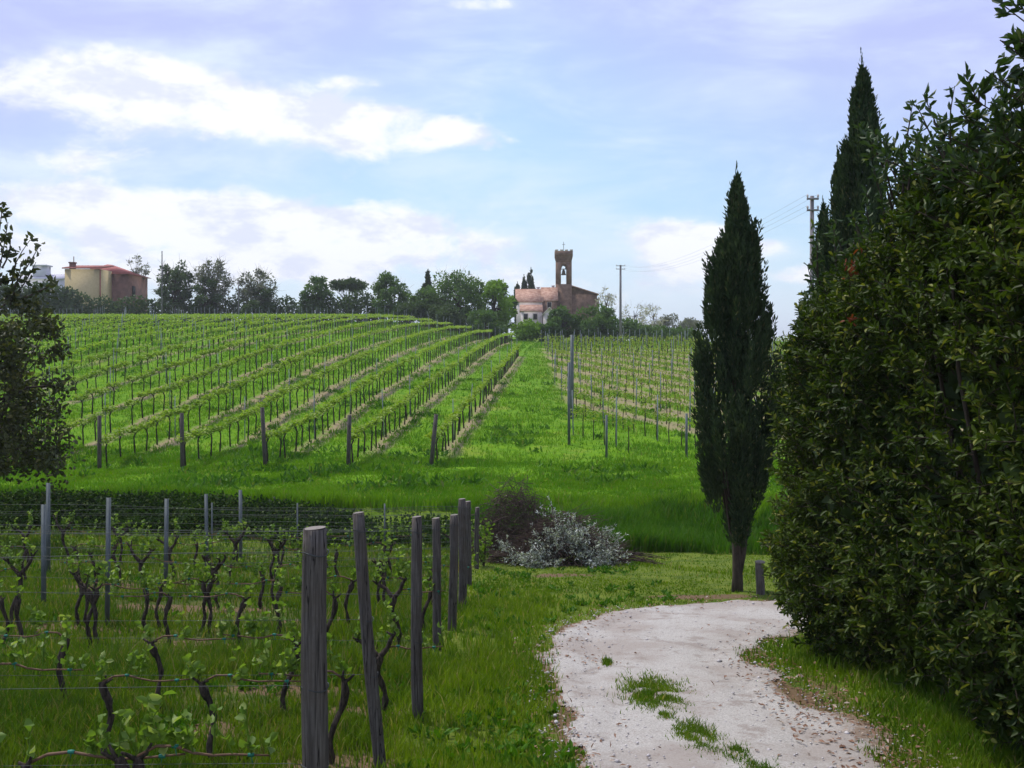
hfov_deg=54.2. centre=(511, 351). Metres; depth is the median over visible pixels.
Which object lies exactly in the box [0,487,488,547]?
undergrowth
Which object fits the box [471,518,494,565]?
grapevine
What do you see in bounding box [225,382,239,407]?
grapevine
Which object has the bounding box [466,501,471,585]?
wooden post
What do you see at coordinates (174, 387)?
grapevine
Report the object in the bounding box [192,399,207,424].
grapevine
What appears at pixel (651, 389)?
young vine
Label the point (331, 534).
old vine
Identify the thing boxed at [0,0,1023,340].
sky
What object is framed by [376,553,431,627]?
old vine
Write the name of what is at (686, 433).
corner post
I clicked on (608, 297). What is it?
bare tree
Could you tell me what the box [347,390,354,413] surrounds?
grapevine
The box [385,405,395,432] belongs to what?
grapevine
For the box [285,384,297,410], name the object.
grapevine
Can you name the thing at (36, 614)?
old vine
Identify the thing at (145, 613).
old vine
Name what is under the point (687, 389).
young vine
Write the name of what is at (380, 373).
grapevine
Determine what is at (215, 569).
old vine
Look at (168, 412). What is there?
grapevine
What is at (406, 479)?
weeds
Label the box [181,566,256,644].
old vine
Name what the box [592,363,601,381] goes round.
young vine
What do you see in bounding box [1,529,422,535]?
trellis wire
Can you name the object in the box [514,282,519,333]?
street lamp
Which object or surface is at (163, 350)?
grapevine
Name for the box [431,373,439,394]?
grapevine
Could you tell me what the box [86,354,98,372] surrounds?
grapevine
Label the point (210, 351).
grapevine
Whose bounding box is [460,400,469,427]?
grapevine
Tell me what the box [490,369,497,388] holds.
grapevine
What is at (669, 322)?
grey tree
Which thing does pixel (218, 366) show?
grapevine
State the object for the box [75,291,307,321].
hedge
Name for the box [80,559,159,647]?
old vine
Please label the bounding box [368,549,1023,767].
grass
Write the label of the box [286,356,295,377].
grapevine
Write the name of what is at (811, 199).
utility pole
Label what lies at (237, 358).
grapevine
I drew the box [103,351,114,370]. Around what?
grapevine
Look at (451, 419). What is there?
grapevine
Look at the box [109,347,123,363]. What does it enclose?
grapevine
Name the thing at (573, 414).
young vine
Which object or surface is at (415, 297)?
leafy tree
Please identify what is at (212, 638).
trellis wire
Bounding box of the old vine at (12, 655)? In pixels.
[0,624,90,674]
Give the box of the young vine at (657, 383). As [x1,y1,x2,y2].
[653,377,661,392]
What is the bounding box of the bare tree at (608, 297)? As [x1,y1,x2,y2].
[595,285,616,311]
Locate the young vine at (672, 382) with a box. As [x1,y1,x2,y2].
[671,378,678,387]
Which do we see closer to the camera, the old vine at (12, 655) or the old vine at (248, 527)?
the old vine at (12, 655)
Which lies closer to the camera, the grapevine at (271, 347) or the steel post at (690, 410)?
the steel post at (690, 410)
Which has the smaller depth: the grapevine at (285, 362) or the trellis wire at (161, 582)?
the trellis wire at (161, 582)
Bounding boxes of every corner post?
[568,362,569,444]
[570,335,573,418]
[605,415,607,458]
[685,413,687,457]
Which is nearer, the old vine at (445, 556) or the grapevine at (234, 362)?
the old vine at (445, 556)
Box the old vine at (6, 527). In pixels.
[0,520,11,534]
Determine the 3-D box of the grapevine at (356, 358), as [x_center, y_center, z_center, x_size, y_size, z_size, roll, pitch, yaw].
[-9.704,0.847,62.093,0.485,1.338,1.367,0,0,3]
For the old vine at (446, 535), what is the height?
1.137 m
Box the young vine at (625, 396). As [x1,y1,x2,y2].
[621,391,630,414]
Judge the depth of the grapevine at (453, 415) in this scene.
40.49 m
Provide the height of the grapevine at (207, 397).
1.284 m
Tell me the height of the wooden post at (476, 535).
1.510 m
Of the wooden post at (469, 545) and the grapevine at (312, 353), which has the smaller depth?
the wooden post at (469, 545)
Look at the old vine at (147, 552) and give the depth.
14.66 m
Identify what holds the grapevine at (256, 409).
on the ground at (588, 450)
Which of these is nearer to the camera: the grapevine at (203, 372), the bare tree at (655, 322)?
the grapevine at (203, 372)
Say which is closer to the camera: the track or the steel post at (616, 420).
the track
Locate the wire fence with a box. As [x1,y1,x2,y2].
[211,503,457,560]
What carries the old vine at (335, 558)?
on the ground at (588, 450)
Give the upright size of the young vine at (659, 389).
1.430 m
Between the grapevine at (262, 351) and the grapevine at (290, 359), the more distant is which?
the grapevine at (262, 351)
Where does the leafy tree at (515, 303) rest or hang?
on the ground at (588, 450)
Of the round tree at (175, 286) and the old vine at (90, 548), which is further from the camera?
the round tree at (175, 286)
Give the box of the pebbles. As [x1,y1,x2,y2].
[525,599,937,767]
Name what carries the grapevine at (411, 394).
on the ground at (588, 450)
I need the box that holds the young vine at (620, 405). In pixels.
[618,402,630,429]
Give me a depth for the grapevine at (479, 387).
52.19 m
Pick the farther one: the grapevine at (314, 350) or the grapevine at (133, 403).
the grapevine at (314, 350)
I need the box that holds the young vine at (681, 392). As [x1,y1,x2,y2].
[674,390,684,411]
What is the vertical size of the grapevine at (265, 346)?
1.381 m
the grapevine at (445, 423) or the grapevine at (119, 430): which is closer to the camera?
the grapevine at (119, 430)
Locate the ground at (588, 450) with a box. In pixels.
[0,322,1023,767]
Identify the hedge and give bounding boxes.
[0,279,80,320]
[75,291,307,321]
[296,289,386,320]
[575,317,704,340]
[757,64,1023,751]
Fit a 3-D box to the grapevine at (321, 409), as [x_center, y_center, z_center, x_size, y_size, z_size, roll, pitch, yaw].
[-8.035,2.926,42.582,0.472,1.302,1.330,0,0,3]
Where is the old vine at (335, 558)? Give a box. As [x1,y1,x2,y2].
[277,535,339,577]
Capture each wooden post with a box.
[301,526,328,767]
[353,512,385,766]
[410,516,423,720]
[431,517,441,649]
[448,514,458,630]
[458,498,466,605]
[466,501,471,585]
[474,507,479,568]
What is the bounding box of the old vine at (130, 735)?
[100,690,278,767]
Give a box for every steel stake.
[41,504,45,602]
[46,483,50,572]
[105,497,110,625]
[163,498,168,586]
[204,494,208,569]
[238,490,242,558]
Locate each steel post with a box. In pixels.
[567,377,567,407]
[572,390,573,433]
[602,381,603,422]
[616,397,616,444]
[636,378,636,418]
[657,395,657,439]
[660,372,660,407]
[689,389,690,430]
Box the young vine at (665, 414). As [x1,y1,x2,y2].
[661,410,676,443]
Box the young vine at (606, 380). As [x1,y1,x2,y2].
[604,376,614,394]
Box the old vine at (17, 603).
[0,577,23,644]
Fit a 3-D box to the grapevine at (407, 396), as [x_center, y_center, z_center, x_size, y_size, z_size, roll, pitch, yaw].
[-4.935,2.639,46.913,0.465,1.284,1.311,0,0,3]
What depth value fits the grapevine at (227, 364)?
55.58 m
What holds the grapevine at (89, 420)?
on the ground at (588, 450)
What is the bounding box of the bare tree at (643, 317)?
[622,302,650,324]
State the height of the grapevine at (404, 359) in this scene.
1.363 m
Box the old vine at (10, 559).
[0,541,37,624]
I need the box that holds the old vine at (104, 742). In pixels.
[0,702,198,767]
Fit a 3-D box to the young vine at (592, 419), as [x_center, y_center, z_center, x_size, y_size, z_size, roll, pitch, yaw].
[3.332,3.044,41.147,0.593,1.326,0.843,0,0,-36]
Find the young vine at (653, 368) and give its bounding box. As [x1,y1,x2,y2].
[650,366,660,386]
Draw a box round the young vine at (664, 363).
[659,360,669,373]
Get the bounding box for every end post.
[97,415,101,468]
[180,413,184,468]
[260,407,266,464]
[346,415,351,465]
[430,414,437,464]
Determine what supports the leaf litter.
on the ground at (588, 450)
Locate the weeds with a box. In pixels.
[0,341,792,767]
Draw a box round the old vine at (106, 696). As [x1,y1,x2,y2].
[95,644,195,752]
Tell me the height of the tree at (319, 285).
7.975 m
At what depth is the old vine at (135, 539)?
17.33 m
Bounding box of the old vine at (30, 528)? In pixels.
[13,509,54,563]
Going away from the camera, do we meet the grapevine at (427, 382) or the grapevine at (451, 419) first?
the grapevine at (451, 419)
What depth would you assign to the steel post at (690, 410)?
44.44 m
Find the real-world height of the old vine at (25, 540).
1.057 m
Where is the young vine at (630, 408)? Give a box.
[627,405,639,430]
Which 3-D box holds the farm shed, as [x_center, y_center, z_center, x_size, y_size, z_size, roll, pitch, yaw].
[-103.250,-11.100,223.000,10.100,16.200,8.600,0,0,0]
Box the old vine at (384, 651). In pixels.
[352,597,444,714]
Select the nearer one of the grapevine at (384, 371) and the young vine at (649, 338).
the grapevine at (384, 371)
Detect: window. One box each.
[523,313,527,319]
[533,313,537,319]
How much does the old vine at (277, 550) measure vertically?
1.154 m
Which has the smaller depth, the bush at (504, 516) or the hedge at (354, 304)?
the bush at (504, 516)
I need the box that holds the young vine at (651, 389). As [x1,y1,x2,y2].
[645,381,656,404]
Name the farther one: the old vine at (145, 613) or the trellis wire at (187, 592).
the old vine at (145, 613)
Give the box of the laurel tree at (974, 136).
[859,0,1023,260]
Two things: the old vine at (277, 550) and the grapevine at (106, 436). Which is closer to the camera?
the old vine at (277, 550)
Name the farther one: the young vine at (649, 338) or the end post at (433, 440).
the young vine at (649, 338)
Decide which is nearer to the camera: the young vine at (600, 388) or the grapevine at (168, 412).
the grapevine at (168, 412)
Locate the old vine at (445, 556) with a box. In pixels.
[428,553,477,603]
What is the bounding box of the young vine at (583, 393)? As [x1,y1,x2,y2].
[578,391,589,416]
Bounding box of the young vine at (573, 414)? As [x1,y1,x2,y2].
[565,408,577,419]
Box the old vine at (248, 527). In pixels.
[232,523,270,564]
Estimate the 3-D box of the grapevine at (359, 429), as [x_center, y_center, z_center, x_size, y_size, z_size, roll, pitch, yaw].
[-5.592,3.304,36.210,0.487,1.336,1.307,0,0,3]
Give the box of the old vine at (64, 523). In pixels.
[53,509,97,565]
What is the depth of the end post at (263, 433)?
34.51 m
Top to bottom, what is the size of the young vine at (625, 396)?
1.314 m
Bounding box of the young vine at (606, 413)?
[593,408,610,444]
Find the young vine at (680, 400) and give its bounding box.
[670,398,682,426]
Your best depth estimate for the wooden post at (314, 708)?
4.95 m
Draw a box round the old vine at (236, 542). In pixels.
[195,518,248,582]
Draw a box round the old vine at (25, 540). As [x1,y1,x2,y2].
[3,532,28,579]
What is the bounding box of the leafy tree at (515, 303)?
[496,285,517,332]
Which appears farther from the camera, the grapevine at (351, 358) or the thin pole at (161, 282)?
the thin pole at (161, 282)
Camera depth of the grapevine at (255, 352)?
60.85 m
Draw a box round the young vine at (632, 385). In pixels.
[627,378,637,402]
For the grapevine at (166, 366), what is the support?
on the ground at (588, 450)
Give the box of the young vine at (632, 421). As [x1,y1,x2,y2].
[620,416,636,452]
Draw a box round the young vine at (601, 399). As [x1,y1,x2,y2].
[595,392,610,417]
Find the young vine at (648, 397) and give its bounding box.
[636,392,649,420]
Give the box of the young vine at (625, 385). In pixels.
[619,378,630,400]
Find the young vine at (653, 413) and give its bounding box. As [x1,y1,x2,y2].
[649,409,664,439]
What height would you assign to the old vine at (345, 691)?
1.066 m
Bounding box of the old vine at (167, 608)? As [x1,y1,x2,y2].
[109,572,174,645]
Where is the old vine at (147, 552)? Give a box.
[126,533,187,602]
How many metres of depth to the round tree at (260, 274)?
154.22 m
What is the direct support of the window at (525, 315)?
in the village house at (534, 312)
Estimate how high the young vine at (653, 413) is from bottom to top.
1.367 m
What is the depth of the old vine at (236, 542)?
17.13 m
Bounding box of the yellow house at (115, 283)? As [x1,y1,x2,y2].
[62,256,151,320]
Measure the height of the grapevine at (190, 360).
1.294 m
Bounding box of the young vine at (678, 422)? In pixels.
[672,418,690,445]
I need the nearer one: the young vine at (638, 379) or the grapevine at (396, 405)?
the grapevine at (396, 405)
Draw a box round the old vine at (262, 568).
[224,561,284,633]
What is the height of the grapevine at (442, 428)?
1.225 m
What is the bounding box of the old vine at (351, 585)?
[293,550,356,627]
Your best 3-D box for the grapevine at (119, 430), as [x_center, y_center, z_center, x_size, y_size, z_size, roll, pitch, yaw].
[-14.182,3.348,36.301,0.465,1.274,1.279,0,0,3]
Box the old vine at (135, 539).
[111,526,151,582]
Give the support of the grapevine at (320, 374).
on the ground at (588, 450)
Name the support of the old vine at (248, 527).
on the ground at (588, 450)
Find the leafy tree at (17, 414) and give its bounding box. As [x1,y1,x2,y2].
[0,202,85,512]
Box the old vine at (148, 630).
[134,603,236,712]
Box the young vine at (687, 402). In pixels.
[680,400,693,410]
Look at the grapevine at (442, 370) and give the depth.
59.74 m
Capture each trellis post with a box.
[105,394,105,433]
[113,348,113,382]
[169,372,169,407]
[244,397,244,439]
[314,394,314,439]
[382,392,384,437]
[429,365,429,399]
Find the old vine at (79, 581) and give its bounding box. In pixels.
[67,553,126,627]
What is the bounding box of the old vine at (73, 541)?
[66,526,118,576]
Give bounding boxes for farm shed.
[19,265,64,319]
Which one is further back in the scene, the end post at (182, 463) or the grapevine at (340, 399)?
the grapevine at (340, 399)
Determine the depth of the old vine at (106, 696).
7.13 m
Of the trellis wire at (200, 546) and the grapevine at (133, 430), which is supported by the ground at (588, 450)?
the grapevine at (133, 430)
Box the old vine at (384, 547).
[341,526,395,578]
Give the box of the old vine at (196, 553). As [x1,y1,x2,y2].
[192,521,249,566]
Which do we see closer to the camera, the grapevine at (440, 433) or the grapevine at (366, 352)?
the grapevine at (440, 433)
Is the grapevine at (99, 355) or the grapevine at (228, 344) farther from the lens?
the grapevine at (228, 344)
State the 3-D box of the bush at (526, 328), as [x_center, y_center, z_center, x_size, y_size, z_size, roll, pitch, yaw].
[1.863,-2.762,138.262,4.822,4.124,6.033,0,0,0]
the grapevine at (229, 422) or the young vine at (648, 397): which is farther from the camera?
the young vine at (648, 397)
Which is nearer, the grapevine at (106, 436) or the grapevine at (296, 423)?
the grapevine at (106, 436)
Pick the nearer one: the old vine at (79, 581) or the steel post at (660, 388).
the old vine at (79, 581)
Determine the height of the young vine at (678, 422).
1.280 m
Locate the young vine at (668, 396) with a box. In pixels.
[658,394,671,423]
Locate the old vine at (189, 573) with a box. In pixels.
[148,558,217,632]
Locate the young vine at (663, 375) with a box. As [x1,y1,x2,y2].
[657,368,667,388]
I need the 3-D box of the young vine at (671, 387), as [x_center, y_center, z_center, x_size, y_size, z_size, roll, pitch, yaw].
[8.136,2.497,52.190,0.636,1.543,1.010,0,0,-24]
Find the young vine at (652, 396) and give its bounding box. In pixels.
[648,394,661,421]
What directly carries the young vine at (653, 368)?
on the ground at (588, 450)
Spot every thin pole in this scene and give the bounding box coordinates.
[161,251,162,320]
[238,280,238,319]
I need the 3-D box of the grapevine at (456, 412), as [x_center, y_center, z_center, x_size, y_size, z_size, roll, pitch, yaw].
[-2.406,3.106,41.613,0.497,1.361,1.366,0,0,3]
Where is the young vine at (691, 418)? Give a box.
[688,415,695,449]
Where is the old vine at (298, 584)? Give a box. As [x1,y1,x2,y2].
[274,565,340,631]
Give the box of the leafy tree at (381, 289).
[369,270,412,318]
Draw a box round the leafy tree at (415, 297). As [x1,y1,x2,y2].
[407,285,448,318]
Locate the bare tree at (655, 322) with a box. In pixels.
[639,304,667,328]
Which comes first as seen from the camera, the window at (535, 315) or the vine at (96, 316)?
the vine at (96, 316)
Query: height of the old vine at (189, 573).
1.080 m
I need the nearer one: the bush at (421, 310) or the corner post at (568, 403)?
the corner post at (568, 403)
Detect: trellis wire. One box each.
[0,504,457,509]
[0,513,451,515]
[0,524,411,531]
[0,533,449,539]
[0,534,431,537]
[0,545,447,548]
[0,552,300,557]
[0,576,392,583]
[0,619,359,621]
[0,637,354,640]
[0,674,363,675]
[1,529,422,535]
[3,591,425,596]
[12,508,452,511]
[13,530,409,531]
[15,546,441,553]
[19,557,424,562]
[19,763,300,765]
[34,523,448,525]
[34,685,300,688]
[39,592,410,594]
[42,530,352,533]
[90,560,449,566]
[203,515,435,517]
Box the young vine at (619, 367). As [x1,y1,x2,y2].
[615,361,623,380]
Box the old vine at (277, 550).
[264,524,302,582]
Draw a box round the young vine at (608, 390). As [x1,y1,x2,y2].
[603,388,612,411]
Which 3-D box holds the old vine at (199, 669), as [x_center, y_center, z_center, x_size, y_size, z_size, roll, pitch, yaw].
[-1.918,2.546,7.125,0.838,1.043,0.142,0,0,3]
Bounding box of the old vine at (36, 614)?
[1,603,72,704]
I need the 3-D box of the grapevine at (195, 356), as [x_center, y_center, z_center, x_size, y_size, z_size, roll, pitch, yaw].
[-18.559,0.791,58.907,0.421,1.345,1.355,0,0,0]
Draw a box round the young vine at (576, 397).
[574,389,582,415]
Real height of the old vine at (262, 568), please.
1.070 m
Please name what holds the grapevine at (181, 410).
on the ground at (588, 450)
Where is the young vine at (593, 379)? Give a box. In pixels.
[587,372,597,394]
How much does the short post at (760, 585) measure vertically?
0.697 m
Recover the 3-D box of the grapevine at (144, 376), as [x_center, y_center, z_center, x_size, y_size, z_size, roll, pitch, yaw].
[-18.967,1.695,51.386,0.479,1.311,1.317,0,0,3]
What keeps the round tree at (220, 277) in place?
on the ground at (588, 450)
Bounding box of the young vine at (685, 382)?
[678,380,688,400]
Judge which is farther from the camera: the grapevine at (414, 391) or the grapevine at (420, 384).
the grapevine at (420, 384)
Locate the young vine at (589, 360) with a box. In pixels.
[586,354,592,372]
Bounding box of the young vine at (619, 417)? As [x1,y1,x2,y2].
[604,411,621,446]
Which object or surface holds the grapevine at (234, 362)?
on the ground at (588, 450)
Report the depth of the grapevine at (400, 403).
44.82 m
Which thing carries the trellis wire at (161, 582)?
attached to the wooden post at (453, 585)
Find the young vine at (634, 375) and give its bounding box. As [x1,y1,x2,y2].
[627,368,637,380]
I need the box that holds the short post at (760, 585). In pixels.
[755,560,764,594]
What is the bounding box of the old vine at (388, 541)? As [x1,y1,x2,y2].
[371,538,432,602]
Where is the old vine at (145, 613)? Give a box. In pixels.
[141,566,220,630]
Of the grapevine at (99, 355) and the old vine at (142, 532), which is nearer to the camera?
the old vine at (142, 532)
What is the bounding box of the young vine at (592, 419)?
[584,410,597,439]
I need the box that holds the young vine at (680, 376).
[674,370,683,391]
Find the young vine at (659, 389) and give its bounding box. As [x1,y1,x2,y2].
[654,385,664,394]
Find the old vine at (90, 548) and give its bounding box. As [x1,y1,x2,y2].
[59,533,113,593]
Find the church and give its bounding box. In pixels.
[554,242,598,329]
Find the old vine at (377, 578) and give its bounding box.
[371,547,446,647]
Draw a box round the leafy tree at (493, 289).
[473,279,516,332]
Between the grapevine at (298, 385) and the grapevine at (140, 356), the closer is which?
the grapevine at (298, 385)
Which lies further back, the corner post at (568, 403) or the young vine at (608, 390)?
the young vine at (608, 390)
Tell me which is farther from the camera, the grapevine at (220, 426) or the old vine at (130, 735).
the grapevine at (220, 426)
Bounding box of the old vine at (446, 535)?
[441,523,481,538]
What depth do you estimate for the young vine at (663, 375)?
64.45 m
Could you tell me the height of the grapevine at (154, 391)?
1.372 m
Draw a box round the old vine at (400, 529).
[387,521,422,537]
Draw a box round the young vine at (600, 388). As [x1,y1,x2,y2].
[593,382,604,408]
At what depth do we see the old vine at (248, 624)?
8.46 m
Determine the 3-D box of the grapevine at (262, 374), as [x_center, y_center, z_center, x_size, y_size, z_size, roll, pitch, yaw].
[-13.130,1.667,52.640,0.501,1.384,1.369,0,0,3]
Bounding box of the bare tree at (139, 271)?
[126,254,151,279]
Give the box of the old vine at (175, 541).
[156,517,205,578]
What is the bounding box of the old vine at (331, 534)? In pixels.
[307,518,353,536]
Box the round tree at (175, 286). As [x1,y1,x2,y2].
[152,257,195,316]
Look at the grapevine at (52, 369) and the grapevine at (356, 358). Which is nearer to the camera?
the grapevine at (52, 369)
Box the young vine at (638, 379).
[633,375,649,402]
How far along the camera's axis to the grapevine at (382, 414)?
40.50 m
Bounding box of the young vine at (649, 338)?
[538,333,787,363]
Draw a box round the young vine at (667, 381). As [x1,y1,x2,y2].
[659,374,670,399]
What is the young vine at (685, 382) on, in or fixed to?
on the ground at (588, 450)
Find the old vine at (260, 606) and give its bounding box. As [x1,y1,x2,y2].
[257,553,329,608]
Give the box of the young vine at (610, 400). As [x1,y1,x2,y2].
[607,396,618,426]
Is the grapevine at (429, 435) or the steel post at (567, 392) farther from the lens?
the steel post at (567, 392)
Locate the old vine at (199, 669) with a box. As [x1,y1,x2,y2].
[182,637,300,765]
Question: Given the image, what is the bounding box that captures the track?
[536,599,892,767]
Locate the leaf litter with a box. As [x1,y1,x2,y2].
[490,592,1009,767]
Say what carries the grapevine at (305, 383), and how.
on the ground at (588, 450)
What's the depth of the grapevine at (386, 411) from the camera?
41.58 m
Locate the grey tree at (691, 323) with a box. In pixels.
[678,317,704,339]
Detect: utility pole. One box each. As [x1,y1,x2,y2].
[616,265,621,342]
[806,194,818,298]
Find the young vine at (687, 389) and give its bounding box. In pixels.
[683,386,695,398]
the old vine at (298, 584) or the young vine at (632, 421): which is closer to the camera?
the old vine at (298, 584)
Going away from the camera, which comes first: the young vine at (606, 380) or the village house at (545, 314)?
the young vine at (606, 380)
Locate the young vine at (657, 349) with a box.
[653,348,661,363]
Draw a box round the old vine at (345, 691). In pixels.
[252,631,353,763]
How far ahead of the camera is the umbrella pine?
156.27 m
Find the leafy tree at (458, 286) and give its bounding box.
[417,264,492,330]
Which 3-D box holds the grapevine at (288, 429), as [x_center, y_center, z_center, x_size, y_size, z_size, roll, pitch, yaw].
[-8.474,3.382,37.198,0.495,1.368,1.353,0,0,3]
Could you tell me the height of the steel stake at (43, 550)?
1.795 m
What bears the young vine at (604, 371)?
on the ground at (588, 450)
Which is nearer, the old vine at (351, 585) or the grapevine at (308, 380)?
the old vine at (351, 585)
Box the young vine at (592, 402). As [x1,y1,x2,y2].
[588,396,598,416]
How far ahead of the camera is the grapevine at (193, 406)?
42.77 m
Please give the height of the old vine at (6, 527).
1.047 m
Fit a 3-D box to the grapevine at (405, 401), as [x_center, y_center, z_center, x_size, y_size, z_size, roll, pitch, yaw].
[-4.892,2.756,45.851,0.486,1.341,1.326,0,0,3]
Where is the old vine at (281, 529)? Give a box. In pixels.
[278,524,301,567]
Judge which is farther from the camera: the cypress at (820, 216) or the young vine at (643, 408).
the young vine at (643, 408)
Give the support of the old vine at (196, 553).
on the ground at (588, 450)
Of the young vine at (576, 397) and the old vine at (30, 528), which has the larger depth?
the young vine at (576, 397)
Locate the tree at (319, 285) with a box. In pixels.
[299,272,334,313]
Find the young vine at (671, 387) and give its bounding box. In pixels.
[665,385,676,405]
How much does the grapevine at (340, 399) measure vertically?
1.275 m
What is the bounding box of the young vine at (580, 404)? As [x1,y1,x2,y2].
[573,403,588,437]
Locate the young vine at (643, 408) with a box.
[637,400,652,435]
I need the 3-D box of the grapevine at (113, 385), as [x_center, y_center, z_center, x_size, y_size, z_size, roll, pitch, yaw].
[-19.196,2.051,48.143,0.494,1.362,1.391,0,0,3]
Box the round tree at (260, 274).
[228,266,279,313]
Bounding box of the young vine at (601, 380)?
[595,373,606,397]
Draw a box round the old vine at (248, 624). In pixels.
[217,599,300,709]
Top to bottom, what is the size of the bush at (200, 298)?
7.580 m
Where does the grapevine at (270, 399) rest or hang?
on the ground at (588, 450)
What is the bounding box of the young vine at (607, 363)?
[603,357,611,376]
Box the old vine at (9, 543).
[0,531,17,546]
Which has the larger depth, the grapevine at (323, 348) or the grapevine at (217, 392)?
the grapevine at (323, 348)
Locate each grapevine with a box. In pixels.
[35,371,50,392]
[44,365,60,378]
[58,364,71,384]
[62,421,80,450]
[67,359,80,375]
[67,376,83,400]
[72,392,91,418]
[74,418,92,445]
[79,373,93,395]
[85,387,98,413]
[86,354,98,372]
[86,412,104,440]
[88,369,103,388]
[94,353,107,368]
[95,387,110,410]
[96,433,117,465]
[100,365,114,387]
[101,404,119,432]
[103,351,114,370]
[104,381,121,404]
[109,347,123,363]
[111,363,122,381]
[112,426,130,456]
[119,361,130,379]
[123,399,139,424]
[124,375,140,399]
[128,424,145,453]
[134,354,147,373]
[134,390,150,417]
[136,372,149,390]
[136,421,156,450]
[142,369,157,390]
[143,352,154,371]
[146,387,161,414]
[148,414,165,444]
[152,350,162,366]
[154,366,164,386]
[158,386,169,410]
[160,362,173,383]
[160,408,177,438]
[161,349,167,363]
[164,383,179,408]
[166,345,176,361]
[169,360,181,380]
[172,407,189,427]
[174,344,182,359]
[174,380,184,404]
[176,432,194,465]
[178,359,189,379]
[180,404,195,429]
[181,374,195,399]
[183,357,195,375]
[191,354,201,372]
[192,372,203,394]
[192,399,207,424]
[192,426,207,458]
[198,349,208,370]
[200,370,211,391]
[201,393,215,419]
[203,424,220,456]
[206,348,214,368]
[206,366,218,388]
[210,388,226,414]
[211,348,219,362]
[211,422,228,451]
[213,363,225,383]
[218,345,225,362]
[220,388,230,411]
[222,362,232,382]
[222,416,237,446]
[225,342,234,359]
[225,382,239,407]
[228,360,236,379]
[231,356,242,376]
[232,413,246,442]
[235,380,245,403]
[241,353,251,373]
[241,377,252,399]
[241,408,255,437]
[246,353,255,371]
[250,374,259,397]
[250,406,259,428]
[252,350,260,368]
[256,371,266,394]
[257,401,269,407]
[259,348,266,366]
[259,429,275,461]
[262,343,272,363]
[262,368,273,391]
[263,394,278,421]
[270,344,276,361]
[270,367,279,388]
[271,391,284,417]
[272,428,287,456]
[273,364,282,384]
[276,387,290,413]
[276,425,293,457]
[280,360,288,380]
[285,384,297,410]
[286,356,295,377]
[289,419,301,450]
[293,383,303,406]
[296,355,304,374]
[299,380,310,403]
[299,416,309,446]
[300,350,310,370]
[301,412,317,441]
[303,379,313,401]
[307,373,320,393]
[308,351,314,368]
[309,410,322,439]
[310,348,317,366]
[315,372,322,393]
[318,369,328,388]
[318,406,329,433]
[320,346,326,362]
[322,401,334,429]
[325,366,333,387]
[329,397,338,424]
[330,364,338,384]
[334,362,342,383]
[334,395,343,420]
[339,360,347,380]
[341,391,350,417]
[342,358,349,378]
[346,431,361,462]
[347,356,354,376]
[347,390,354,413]
[351,424,365,457]
[352,355,359,374]
[352,386,360,409]
[356,382,365,405]
[359,379,369,403]
[362,421,371,453]
[363,351,369,368]
[366,379,373,400]
[367,419,378,450]
[368,374,376,396]
[368,414,383,445]
[376,411,385,439]
[377,371,383,392]
[378,406,392,436]
[381,369,389,389]
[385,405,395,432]
[386,368,391,387]
[387,365,395,385]
[391,403,400,429]
[393,362,401,382]
[395,400,404,427]
[399,357,408,377]
[400,398,409,424]
[402,395,410,419]
[406,392,415,416]
[408,355,415,372]
[410,388,419,411]
[414,385,421,409]
[418,383,423,405]
[420,380,428,404]
[424,429,438,439]
[426,380,430,402]
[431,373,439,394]
[436,429,443,458]
[437,371,442,392]
[437,425,446,455]
[438,368,445,388]
[441,419,450,449]
[444,416,453,445]
[448,410,460,439]
[449,413,458,442]
[454,408,461,434]
[455,404,464,430]
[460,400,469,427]
[464,395,474,422]
[471,389,479,411]
[471,518,494,565]
[476,385,481,407]
[480,380,486,403]
[483,374,489,393]
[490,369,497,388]
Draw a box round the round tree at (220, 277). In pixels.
[189,254,234,313]
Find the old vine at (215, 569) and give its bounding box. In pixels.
[200,539,255,608]
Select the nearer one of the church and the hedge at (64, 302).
the hedge at (64, 302)
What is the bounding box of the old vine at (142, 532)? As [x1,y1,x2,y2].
[111,513,150,563]
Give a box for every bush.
[188,276,222,316]
[240,287,275,313]
[390,300,430,322]
[424,303,471,330]
[466,308,506,336]
[471,473,556,553]
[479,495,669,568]
[509,318,541,341]
[531,321,559,341]
[546,304,581,340]
[571,302,618,341]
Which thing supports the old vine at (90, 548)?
on the ground at (588, 450)
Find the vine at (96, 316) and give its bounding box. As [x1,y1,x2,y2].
[0,312,520,380]
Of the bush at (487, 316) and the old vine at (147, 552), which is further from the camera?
the bush at (487, 316)
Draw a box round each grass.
[0,522,475,767]
[74,485,788,554]
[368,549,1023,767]
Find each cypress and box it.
[422,269,431,317]
[521,276,527,288]
[526,269,535,288]
[688,160,785,591]
[787,297,812,522]
[809,195,830,291]
[819,144,850,282]
[831,47,893,266]
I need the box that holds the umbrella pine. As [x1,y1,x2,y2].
[328,276,368,303]
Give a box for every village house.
[515,287,543,329]
[519,305,542,337]
[541,285,557,323]
[542,307,552,330]
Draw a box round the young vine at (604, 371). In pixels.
[598,365,607,385]
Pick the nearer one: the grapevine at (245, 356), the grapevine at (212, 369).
the grapevine at (212, 369)
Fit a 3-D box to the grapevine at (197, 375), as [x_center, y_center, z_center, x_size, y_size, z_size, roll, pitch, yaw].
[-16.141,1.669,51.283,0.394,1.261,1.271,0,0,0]
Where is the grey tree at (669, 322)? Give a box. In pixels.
[659,313,687,329]
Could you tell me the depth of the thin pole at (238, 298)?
151.93 m
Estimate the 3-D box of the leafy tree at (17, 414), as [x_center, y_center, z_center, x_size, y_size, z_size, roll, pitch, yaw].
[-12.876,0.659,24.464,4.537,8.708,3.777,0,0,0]
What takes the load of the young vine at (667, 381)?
on the ground at (588, 450)

